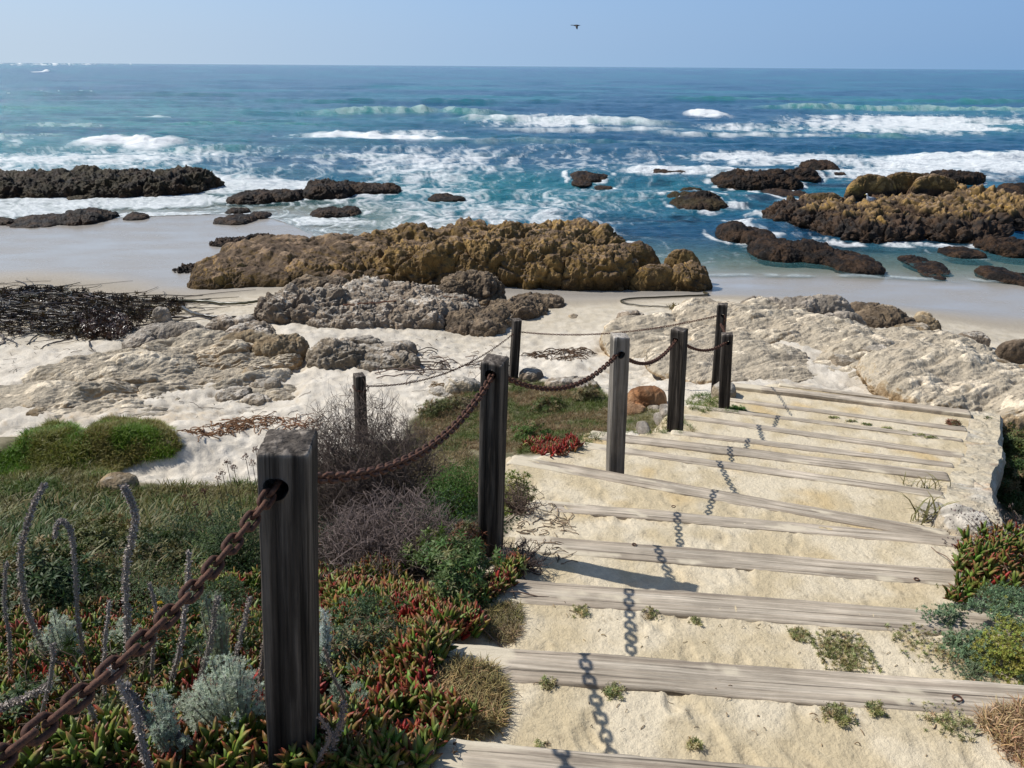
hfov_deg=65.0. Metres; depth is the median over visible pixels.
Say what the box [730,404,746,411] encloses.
weed
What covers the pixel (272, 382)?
beach rock
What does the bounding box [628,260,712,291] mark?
rock outcrop
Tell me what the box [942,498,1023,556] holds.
dry bush
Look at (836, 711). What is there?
weed
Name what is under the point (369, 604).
green shrub
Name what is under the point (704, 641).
twig litter
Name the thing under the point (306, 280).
beach rock
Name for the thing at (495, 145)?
sea
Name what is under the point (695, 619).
weed
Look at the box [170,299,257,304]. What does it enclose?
kelp strand
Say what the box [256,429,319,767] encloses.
wooden post
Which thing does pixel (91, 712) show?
dried flower stalk
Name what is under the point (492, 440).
wooden post
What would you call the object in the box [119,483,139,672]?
dried flower stalk
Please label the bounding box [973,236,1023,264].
sea rock
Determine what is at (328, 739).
dried flower stalk
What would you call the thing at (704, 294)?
kelp strand
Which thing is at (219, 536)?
green shrub
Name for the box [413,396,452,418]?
heath shrub
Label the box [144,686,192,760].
silver wormwood
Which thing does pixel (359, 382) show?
wooden post
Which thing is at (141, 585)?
green shrub
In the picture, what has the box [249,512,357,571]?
green shrub
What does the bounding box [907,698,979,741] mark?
weed
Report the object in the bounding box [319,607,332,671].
silver wormwood
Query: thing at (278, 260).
rock outcrop
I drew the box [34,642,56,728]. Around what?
dried flower stalk
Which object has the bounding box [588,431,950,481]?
step timber
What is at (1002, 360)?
beach rock
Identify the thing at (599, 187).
sea rock
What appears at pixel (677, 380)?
wooden post
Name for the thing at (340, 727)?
dried flower stalk
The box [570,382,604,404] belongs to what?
heath shrub
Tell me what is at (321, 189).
sea rock
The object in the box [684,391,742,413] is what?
meadow grass
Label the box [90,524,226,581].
green shrub
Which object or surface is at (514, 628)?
dry grass
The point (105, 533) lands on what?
green shrub
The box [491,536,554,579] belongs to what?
twig bush
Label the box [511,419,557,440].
heath shrub
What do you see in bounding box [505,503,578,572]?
twig litter
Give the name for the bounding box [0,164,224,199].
sea rock
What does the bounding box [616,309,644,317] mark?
beach rock
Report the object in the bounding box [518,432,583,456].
ice plant
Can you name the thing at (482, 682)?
dry grass
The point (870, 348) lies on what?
beach rock
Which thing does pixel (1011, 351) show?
beach rock
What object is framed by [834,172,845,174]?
sea rock
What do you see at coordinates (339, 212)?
sea rock
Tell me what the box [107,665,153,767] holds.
dried flower stalk
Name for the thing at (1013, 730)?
dry grass
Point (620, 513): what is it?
step timber
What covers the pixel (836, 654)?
weed
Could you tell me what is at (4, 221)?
sea rock
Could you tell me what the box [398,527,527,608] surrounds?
green shrub
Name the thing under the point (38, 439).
grass mound
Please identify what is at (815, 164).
sea rock
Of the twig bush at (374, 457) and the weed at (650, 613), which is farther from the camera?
the twig bush at (374, 457)
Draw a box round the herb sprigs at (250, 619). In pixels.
[168,588,262,662]
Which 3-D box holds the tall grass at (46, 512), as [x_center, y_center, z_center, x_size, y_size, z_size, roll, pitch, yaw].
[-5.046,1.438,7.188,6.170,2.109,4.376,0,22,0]
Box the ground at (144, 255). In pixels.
[0,197,1023,767]
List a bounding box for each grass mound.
[0,417,96,479]
[65,413,186,481]
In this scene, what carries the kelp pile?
on the ground at (144, 255)
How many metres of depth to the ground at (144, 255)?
7.69 m
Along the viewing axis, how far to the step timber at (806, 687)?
3.31 m
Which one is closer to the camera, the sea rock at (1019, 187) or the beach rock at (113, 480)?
the beach rock at (113, 480)
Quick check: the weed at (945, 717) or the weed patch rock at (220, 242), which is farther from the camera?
the weed patch rock at (220, 242)
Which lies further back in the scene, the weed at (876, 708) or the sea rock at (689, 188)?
the sea rock at (689, 188)
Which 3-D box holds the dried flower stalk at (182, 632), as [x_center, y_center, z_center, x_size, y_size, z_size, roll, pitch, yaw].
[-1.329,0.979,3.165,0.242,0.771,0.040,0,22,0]
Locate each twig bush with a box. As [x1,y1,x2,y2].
[250,375,473,536]
[318,475,477,581]
[318,494,423,566]
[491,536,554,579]
[504,478,545,517]
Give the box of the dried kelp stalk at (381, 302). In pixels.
[343,296,466,305]
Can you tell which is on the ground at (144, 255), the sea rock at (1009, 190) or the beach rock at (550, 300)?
the beach rock at (550, 300)
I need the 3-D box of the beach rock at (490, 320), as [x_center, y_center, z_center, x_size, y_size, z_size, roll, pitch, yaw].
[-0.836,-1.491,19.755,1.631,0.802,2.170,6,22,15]
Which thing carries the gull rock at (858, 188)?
on the ground at (144, 255)
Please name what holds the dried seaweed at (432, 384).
on the ground at (144, 255)
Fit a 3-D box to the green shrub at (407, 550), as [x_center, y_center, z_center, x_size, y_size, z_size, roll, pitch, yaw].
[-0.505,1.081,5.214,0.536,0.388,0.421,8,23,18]
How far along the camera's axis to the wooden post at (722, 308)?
12.02 m
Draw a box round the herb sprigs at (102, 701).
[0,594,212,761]
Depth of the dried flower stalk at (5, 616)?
3.42 m
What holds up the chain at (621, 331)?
attached to the wooden post at (722, 308)
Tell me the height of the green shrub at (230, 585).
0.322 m
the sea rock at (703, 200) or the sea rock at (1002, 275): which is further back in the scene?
the sea rock at (703, 200)
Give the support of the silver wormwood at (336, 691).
on the ice plant at (373, 735)
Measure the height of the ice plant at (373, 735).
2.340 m
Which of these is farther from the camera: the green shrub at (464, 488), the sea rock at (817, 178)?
the sea rock at (817, 178)
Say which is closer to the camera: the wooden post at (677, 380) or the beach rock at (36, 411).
the wooden post at (677, 380)
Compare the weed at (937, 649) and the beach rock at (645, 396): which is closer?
the weed at (937, 649)
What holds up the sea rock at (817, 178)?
in the sea
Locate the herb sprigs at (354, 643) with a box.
[319,606,461,700]
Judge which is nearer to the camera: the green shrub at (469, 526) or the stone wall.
the green shrub at (469, 526)
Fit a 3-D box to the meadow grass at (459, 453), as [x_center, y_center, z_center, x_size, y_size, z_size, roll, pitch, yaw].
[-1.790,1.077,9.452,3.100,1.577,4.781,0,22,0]
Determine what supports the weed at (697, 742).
on the ground at (144, 255)
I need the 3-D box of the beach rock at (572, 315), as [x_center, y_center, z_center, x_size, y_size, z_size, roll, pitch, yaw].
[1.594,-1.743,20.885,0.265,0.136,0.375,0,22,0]
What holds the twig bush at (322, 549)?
on the ground at (144, 255)
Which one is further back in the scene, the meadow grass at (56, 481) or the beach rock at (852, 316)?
the beach rock at (852, 316)
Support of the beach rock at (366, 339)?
on the ground at (144, 255)
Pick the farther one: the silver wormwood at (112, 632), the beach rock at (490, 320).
the beach rock at (490, 320)
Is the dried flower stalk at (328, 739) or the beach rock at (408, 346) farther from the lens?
the beach rock at (408, 346)
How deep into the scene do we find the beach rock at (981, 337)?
17.83 m
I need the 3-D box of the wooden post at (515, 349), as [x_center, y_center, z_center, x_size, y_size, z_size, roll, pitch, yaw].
[0.049,-0.513,14.746,0.152,1.422,0.152,-2,22,-15]
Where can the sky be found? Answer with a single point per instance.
(846, 34)
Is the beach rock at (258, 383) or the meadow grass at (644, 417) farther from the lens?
the beach rock at (258, 383)
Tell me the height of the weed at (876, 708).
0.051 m
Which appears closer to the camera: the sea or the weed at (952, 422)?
the weed at (952, 422)
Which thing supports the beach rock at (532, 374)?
on the ground at (144, 255)
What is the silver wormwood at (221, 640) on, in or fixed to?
on the ground at (144, 255)
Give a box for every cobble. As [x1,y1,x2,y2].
[636,421,650,434]
[647,405,658,409]
[653,412,662,425]
[659,404,667,417]
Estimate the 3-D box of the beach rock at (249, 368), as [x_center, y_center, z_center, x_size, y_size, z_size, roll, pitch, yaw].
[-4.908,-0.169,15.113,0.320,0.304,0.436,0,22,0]
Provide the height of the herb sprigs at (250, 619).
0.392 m
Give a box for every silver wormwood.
[29,608,86,658]
[108,615,140,653]
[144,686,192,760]
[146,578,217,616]
[171,672,216,737]
[187,651,265,734]
[192,590,232,677]
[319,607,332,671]
[327,674,367,704]
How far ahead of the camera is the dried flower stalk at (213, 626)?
2.80 m
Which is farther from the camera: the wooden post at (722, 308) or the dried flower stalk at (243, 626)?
the wooden post at (722, 308)
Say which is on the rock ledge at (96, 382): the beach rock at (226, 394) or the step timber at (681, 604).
the beach rock at (226, 394)
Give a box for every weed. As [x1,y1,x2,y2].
[534,738,550,746]
[539,674,557,691]
[571,603,589,617]
[600,681,625,700]
[642,606,659,619]
[685,735,704,750]
[687,616,702,625]
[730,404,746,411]
[786,625,811,642]
[810,629,882,672]
[819,700,860,728]
[865,699,889,719]
[885,621,955,662]
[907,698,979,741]
[945,418,961,425]
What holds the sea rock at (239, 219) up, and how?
in the sea
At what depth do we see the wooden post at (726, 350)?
10.87 m
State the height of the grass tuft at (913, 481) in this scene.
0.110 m
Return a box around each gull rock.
[761,173,1023,243]
[844,174,896,201]
[886,171,923,195]
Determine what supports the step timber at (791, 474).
on the ground at (144, 255)
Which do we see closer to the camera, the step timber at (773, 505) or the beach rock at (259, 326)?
the step timber at (773, 505)
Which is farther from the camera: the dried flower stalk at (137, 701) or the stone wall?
the stone wall
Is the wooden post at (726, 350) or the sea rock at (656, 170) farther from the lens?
the sea rock at (656, 170)
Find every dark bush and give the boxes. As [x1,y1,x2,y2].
[984,416,1023,461]
[997,453,1023,506]
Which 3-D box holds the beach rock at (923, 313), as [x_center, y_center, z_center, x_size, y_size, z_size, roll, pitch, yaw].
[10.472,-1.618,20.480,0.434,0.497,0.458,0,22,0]
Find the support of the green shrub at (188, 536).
on the ground at (144, 255)
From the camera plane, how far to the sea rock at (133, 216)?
35.97 m
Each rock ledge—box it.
[0,328,304,419]
[219,329,309,361]
[599,296,1023,434]
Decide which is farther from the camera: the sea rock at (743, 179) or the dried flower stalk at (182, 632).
the sea rock at (743, 179)
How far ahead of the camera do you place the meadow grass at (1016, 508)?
9.27 m
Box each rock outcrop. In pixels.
[187,216,625,289]
[380,230,572,289]
[559,240,660,290]
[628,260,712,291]
[664,249,700,267]
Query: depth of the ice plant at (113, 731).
3.12 m
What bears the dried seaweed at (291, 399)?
on the ground at (144, 255)
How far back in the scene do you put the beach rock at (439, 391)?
14.03 m
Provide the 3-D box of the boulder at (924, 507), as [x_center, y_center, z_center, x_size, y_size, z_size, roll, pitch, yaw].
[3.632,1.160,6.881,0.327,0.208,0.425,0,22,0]
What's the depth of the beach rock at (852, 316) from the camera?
17.59 m
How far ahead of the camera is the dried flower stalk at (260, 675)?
3.00 m
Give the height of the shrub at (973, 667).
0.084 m
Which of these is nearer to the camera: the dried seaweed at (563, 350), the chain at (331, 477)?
the chain at (331, 477)
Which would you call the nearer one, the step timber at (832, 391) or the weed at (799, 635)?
the weed at (799, 635)
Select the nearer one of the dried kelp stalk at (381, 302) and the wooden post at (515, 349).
the wooden post at (515, 349)
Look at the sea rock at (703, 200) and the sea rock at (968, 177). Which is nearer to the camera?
the sea rock at (703, 200)
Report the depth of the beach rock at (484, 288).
21.64 m
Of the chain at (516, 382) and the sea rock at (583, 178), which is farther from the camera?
the sea rock at (583, 178)
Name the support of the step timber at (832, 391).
on the ground at (144, 255)
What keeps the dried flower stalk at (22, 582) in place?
on the ground at (144, 255)
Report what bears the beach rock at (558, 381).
on the ground at (144, 255)
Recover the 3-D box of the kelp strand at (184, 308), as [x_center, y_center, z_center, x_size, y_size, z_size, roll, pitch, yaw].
[-7.694,-1.784,20.422,2.866,0.332,0.722,12,25,27]
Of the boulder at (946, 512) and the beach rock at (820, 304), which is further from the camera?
the beach rock at (820, 304)
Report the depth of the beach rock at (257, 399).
13.83 m
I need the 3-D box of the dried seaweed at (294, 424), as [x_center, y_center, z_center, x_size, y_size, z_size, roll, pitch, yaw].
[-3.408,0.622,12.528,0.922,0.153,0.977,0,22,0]
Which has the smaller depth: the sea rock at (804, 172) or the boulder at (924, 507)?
the boulder at (924, 507)
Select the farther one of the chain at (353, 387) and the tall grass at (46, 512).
the chain at (353, 387)
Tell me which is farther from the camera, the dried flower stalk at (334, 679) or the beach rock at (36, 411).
the beach rock at (36, 411)
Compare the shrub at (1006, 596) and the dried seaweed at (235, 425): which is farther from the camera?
the dried seaweed at (235, 425)
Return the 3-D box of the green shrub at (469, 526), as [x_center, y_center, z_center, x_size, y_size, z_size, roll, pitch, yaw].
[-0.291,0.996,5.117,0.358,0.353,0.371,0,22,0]
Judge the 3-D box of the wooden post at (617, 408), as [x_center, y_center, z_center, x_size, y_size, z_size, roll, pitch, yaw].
[0.946,0.339,7.251,0.147,1.654,0.147,-4,22,-7]
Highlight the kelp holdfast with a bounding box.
[76,307,132,340]
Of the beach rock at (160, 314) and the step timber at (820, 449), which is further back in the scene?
the beach rock at (160, 314)
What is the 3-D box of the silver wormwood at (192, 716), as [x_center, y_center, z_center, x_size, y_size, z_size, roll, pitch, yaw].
[-1.121,1.165,2.875,0.195,0.277,0.149,20,29,41]
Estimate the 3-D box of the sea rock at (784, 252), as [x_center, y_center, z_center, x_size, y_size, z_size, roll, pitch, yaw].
[11.174,-4.729,29.519,5.322,0.956,3.244,17,27,35]
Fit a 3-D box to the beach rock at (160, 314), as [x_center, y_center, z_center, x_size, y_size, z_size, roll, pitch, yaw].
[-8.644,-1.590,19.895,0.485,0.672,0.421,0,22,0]
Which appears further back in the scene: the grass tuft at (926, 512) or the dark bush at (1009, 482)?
the dark bush at (1009, 482)
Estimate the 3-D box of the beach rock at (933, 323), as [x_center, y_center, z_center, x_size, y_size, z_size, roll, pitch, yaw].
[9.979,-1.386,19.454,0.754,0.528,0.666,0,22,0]
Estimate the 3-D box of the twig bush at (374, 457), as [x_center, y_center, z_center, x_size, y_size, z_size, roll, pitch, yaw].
[-1.449,0.788,7.804,2.103,1.698,2.126,19,28,39]
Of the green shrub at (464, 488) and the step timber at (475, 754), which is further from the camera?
the green shrub at (464, 488)
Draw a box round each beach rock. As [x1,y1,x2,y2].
[26,407,50,416]
[96,472,139,493]
[121,321,210,348]
[152,306,172,322]
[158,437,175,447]
[205,314,257,330]
[215,386,251,401]
[225,320,275,333]
[242,366,257,372]
[243,392,271,405]
[249,378,266,387]
[253,275,480,329]
[264,377,281,389]
[291,273,349,288]
[305,337,419,371]
[339,335,383,344]
[382,340,417,354]
[427,386,448,396]
[436,269,506,305]
[443,303,513,336]
[444,376,479,393]
[487,295,548,319]
[512,291,565,308]
[518,367,543,381]
[545,376,598,389]
[568,313,577,318]
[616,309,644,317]
[627,385,666,407]
[627,402,646,415]
[711,382,735,399]
[740,294,854,314]
[824,311,866,324]
[829,354,858,366]
[850,301,916,327]
[859,344,886,351]
[894,322,929,330]
[913,311,932,317]
[914,315,941,330]
[958,331,990,346]
[994,339,1023,363]
[996,359,1009,362]
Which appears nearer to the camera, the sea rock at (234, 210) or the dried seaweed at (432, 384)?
the dried seaweed at (432, 384)
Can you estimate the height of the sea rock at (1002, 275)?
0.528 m
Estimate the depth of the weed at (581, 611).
4.20 m
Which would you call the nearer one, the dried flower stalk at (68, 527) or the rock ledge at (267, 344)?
the dried flower stalk at (68, 527)
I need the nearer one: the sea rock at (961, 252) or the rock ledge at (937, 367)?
the rock ledge at (937, 367)
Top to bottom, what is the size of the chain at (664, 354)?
0.611 m
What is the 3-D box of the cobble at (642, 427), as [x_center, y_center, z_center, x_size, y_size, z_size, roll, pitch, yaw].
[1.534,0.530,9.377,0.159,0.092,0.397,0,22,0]
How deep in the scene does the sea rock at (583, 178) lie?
48.78 m
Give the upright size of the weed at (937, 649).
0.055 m
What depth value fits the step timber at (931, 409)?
11.50 m
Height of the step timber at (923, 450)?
0.228 m
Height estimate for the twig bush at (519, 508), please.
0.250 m
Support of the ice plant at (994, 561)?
on the ground at (144, 255)
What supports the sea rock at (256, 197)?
in the sea
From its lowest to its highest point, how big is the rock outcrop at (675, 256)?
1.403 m
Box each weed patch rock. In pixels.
[172,263,194,273]
[209,236,250,246]
[246,233,269,237]
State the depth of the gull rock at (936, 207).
34.90 m
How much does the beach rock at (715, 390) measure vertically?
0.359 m
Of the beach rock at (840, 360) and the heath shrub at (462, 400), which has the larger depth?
the beach rock at (840, 360)
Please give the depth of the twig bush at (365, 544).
5.38 m
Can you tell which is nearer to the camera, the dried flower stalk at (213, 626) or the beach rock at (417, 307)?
the dried flower stalk at (213, 626)
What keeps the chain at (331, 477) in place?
attached to the wooden post at (288, 529)
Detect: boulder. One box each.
[916,502,943,525]
[935,503,992,536]
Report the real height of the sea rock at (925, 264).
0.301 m
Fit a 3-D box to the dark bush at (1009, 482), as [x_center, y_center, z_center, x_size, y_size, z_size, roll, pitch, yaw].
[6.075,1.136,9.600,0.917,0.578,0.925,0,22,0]
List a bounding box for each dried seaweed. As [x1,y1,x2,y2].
[0,336,523,417]
[177,411,287,441]
[268,413,324,429]
[375,344,481,384]
[428,381,443,387]
[520,347,596,360]
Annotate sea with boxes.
[0,63,1023,280]
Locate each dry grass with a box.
[429,648,519,741]
[478,596,529,647]
[969,691,1023,767]
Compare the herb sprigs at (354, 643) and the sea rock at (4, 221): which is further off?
the sea rock at (4, 221)
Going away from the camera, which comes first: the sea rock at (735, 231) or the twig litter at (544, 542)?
the twig litter at (544, 542)
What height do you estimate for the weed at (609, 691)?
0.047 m
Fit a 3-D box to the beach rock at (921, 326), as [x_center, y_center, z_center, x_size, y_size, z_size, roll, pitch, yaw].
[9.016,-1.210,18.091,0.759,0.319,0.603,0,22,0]
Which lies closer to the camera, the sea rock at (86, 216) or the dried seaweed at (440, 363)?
the dried seaweed at (440, 363)
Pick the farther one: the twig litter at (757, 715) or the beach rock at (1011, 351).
the beach rock at (1011, 351)
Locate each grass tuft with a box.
[896,472,931,487]
[900,489,961,524]
[908,472,960,488]
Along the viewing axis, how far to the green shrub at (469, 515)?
6.04 m
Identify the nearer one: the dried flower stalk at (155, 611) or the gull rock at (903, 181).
the dried flower stalk at (155, 611)
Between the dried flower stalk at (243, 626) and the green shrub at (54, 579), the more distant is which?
the green shrub at (54, 579)
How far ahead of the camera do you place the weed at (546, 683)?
3.28 m
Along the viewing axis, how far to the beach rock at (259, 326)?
18.02 m
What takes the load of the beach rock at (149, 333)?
on the ground at (144, 255)
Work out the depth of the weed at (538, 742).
2.99 m
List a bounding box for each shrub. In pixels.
[0,531,140,618]
[35,510,159,562]
[57,555,260,624]
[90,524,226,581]
[142,505,231,550]
[183,493,260,575]
[189,567,259,622]
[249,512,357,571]
[319,584,405,631]
[381,485,526,564]
[395,521,452,578]
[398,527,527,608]
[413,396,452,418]
[419,458,478,522]
[440,394,479,414]
[444,519,489,570]
[504,469,537,516]
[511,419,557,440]
[526,392,571,414]
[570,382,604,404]
[916,579,1023,684]
[924,622,1023,684]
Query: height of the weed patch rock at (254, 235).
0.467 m
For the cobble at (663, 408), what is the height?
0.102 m
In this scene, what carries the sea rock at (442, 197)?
in the sea
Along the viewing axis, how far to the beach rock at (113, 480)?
9.79 m
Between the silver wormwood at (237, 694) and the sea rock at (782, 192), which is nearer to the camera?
the silver wormwood at (237, 694)
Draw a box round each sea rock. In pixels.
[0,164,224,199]
[0,217,14,225]
[6,207,119,227]
[123,212,149,220]
[213,211,271,224]
[225,188,303,206]
[225,207,250,214]
[302,178,401,204]
[310,206,361,218]
[428,193,465,201]
[570,171,607,186]
[594,185,612,189]
[653,168,684,173]
[667,190,728,210]
[680,187,701,190]
[710,168,803,190]
[715,220,775,244]
[747,237,885,276]
[760,188,805,196]
[785,167,817,176]
[794,175,821,182]
[799,159,839,169]
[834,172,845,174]
[897,255,949,274]
[917,269,945,280]
[920,169,985,184]
[937,246,986,262]
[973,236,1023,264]
[974,265,1023,286]
[985,188,1022,194]
[997,182,1023,194]
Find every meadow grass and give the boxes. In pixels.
[0,458,257,555]
[253,434,478,530]
[410,377,607,454]
[626,406,697,434]
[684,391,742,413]
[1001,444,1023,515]
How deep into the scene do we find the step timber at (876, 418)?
10.99 m
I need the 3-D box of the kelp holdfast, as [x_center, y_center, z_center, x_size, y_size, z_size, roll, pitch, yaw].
[-9.555,-1.394,18.964,1.168,0.662,2.964,-13,25,-30]
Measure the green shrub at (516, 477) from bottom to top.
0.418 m
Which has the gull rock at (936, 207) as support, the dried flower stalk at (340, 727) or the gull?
the gull
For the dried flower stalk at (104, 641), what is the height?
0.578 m
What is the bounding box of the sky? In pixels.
[0,0,1023,69]
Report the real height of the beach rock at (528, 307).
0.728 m
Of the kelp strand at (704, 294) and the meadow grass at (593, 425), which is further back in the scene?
the kelp strand at (704, 294)
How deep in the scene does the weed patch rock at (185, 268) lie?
26.43 m
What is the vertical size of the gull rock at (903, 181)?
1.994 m
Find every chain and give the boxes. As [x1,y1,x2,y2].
[0,479,282,767]
[276,372,495,483]
[352,384,368,391]
[368,333,513,386]
[492,353,620,391]
[519,315,722,335]
[618,338,677,365]
[676,338,727,351]
[720,314,725,331]
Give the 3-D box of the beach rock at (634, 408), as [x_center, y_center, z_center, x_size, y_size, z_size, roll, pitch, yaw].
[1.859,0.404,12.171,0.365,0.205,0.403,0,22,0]
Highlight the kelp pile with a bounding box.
[0,279,247,348]
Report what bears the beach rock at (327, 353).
on the ground at (144, 255)
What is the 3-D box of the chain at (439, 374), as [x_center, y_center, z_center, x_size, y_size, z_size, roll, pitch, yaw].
[-1.045,-0.367,13.092,0.029,0.417,3.913,15,26,32]
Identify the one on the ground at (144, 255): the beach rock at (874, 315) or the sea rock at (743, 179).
the beach rock at (874, 315)
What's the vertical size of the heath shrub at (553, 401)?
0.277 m
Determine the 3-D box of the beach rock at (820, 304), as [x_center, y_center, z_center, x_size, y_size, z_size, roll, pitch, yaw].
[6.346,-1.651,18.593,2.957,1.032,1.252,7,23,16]
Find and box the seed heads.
[172,445,257,540]
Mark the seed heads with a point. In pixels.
(232, 467)
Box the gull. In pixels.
[865,193,877,205]
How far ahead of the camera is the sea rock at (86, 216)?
34.83 m
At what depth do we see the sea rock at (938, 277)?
27.11 m
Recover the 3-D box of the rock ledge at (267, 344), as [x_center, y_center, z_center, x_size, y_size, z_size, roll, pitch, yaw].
[-5.071,-0.715,16.658,2.058,0.864,1.247,18,28,38]
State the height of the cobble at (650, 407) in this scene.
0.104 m
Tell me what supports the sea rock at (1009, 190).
in the sea
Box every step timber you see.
[433,738,777,767]
[437,644,1023,718]
[488,579,1016,641]
[506,455,949,535]
[514,534,964,586]
[532,500,974,547]
[579,442,944,498]
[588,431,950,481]
[671,430,954,467]
[684,414,964,457]
[687,405,962,441]
[730,398,966,431]
[734,383,971,417]
[778,383,888,400]
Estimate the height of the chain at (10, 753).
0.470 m
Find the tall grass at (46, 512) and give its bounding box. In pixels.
[0,487,259,588]
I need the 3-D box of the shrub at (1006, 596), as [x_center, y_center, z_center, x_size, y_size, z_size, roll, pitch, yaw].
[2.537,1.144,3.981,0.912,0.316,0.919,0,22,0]
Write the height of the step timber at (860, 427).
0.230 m
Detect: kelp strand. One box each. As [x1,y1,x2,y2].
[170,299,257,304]
[181,306,253,317]
[620,291,708,308]
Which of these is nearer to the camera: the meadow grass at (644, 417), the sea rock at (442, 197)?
the meadow grass at (644, 417)
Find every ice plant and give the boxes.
[0,556,268,767]
[260,528,548,767]
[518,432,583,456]
[931,519,1023,604]
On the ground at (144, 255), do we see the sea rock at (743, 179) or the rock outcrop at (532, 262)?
the rock outcrop at (532, 262)
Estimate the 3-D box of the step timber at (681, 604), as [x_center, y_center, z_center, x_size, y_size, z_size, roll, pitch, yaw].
[1.148,1.275,4.292,2.835,0.228,0.226,3,22,6]
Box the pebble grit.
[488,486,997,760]
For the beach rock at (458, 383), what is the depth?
14.02 m
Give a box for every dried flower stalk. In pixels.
[0,681,54,712]
[1,561,13,686]
[16,482,48,651]
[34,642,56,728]
[52,517,85,654]
[81,696,98,729]
[100,599,112,698]
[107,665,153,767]
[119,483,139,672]
[119,680,218,762]
[147,581,157,681]
[161,549,192,701]
[183,595,221,732]
[228,596,252,682]
[256,640,263,699]
[312,712,333,767]
[321,647,345,700]
[326,700,347,767]
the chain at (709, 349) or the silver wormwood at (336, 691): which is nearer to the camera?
the silver wormwood at (336, 691)
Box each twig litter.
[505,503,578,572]
[516,682,1008,759]
[537,601,905,666]
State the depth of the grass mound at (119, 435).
10.96 m
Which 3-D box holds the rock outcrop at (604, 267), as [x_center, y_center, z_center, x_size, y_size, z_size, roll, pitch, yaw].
[2.994,-3.636,25.442,3.737,1.657,2.496,0,22,0]
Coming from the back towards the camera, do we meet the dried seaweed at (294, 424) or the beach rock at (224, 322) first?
the beach rock at (224, 322)
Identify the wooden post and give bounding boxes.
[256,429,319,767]
[353,372,367,440]
[478,353,508,557]
[509,318,521,378]
[606,332,629,473]
[667,326,687,431]
[710,303,727,397]
[718,332,732,408]
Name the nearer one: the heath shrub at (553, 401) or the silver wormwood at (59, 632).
the silver wormwood at (59, 632)
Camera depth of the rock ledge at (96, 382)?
14.64 m
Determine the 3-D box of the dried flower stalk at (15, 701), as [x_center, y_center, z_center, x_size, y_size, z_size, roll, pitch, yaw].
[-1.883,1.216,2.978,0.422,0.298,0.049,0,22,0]
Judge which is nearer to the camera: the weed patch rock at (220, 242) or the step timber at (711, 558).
the step timber at (711, 558)
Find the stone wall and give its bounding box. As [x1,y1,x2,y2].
[946,410,1005,531]
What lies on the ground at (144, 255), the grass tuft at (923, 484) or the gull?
the grass tuft at (923, 484)
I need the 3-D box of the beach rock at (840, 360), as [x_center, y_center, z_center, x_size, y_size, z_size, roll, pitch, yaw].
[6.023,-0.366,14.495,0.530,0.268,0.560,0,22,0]
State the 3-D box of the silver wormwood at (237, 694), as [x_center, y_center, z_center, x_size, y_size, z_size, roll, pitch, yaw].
[-0.974,1.092,2.800,0.279,0.409,0.252,12,24,27]
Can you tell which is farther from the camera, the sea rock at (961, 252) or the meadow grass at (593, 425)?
the sea rock at (961, 252)

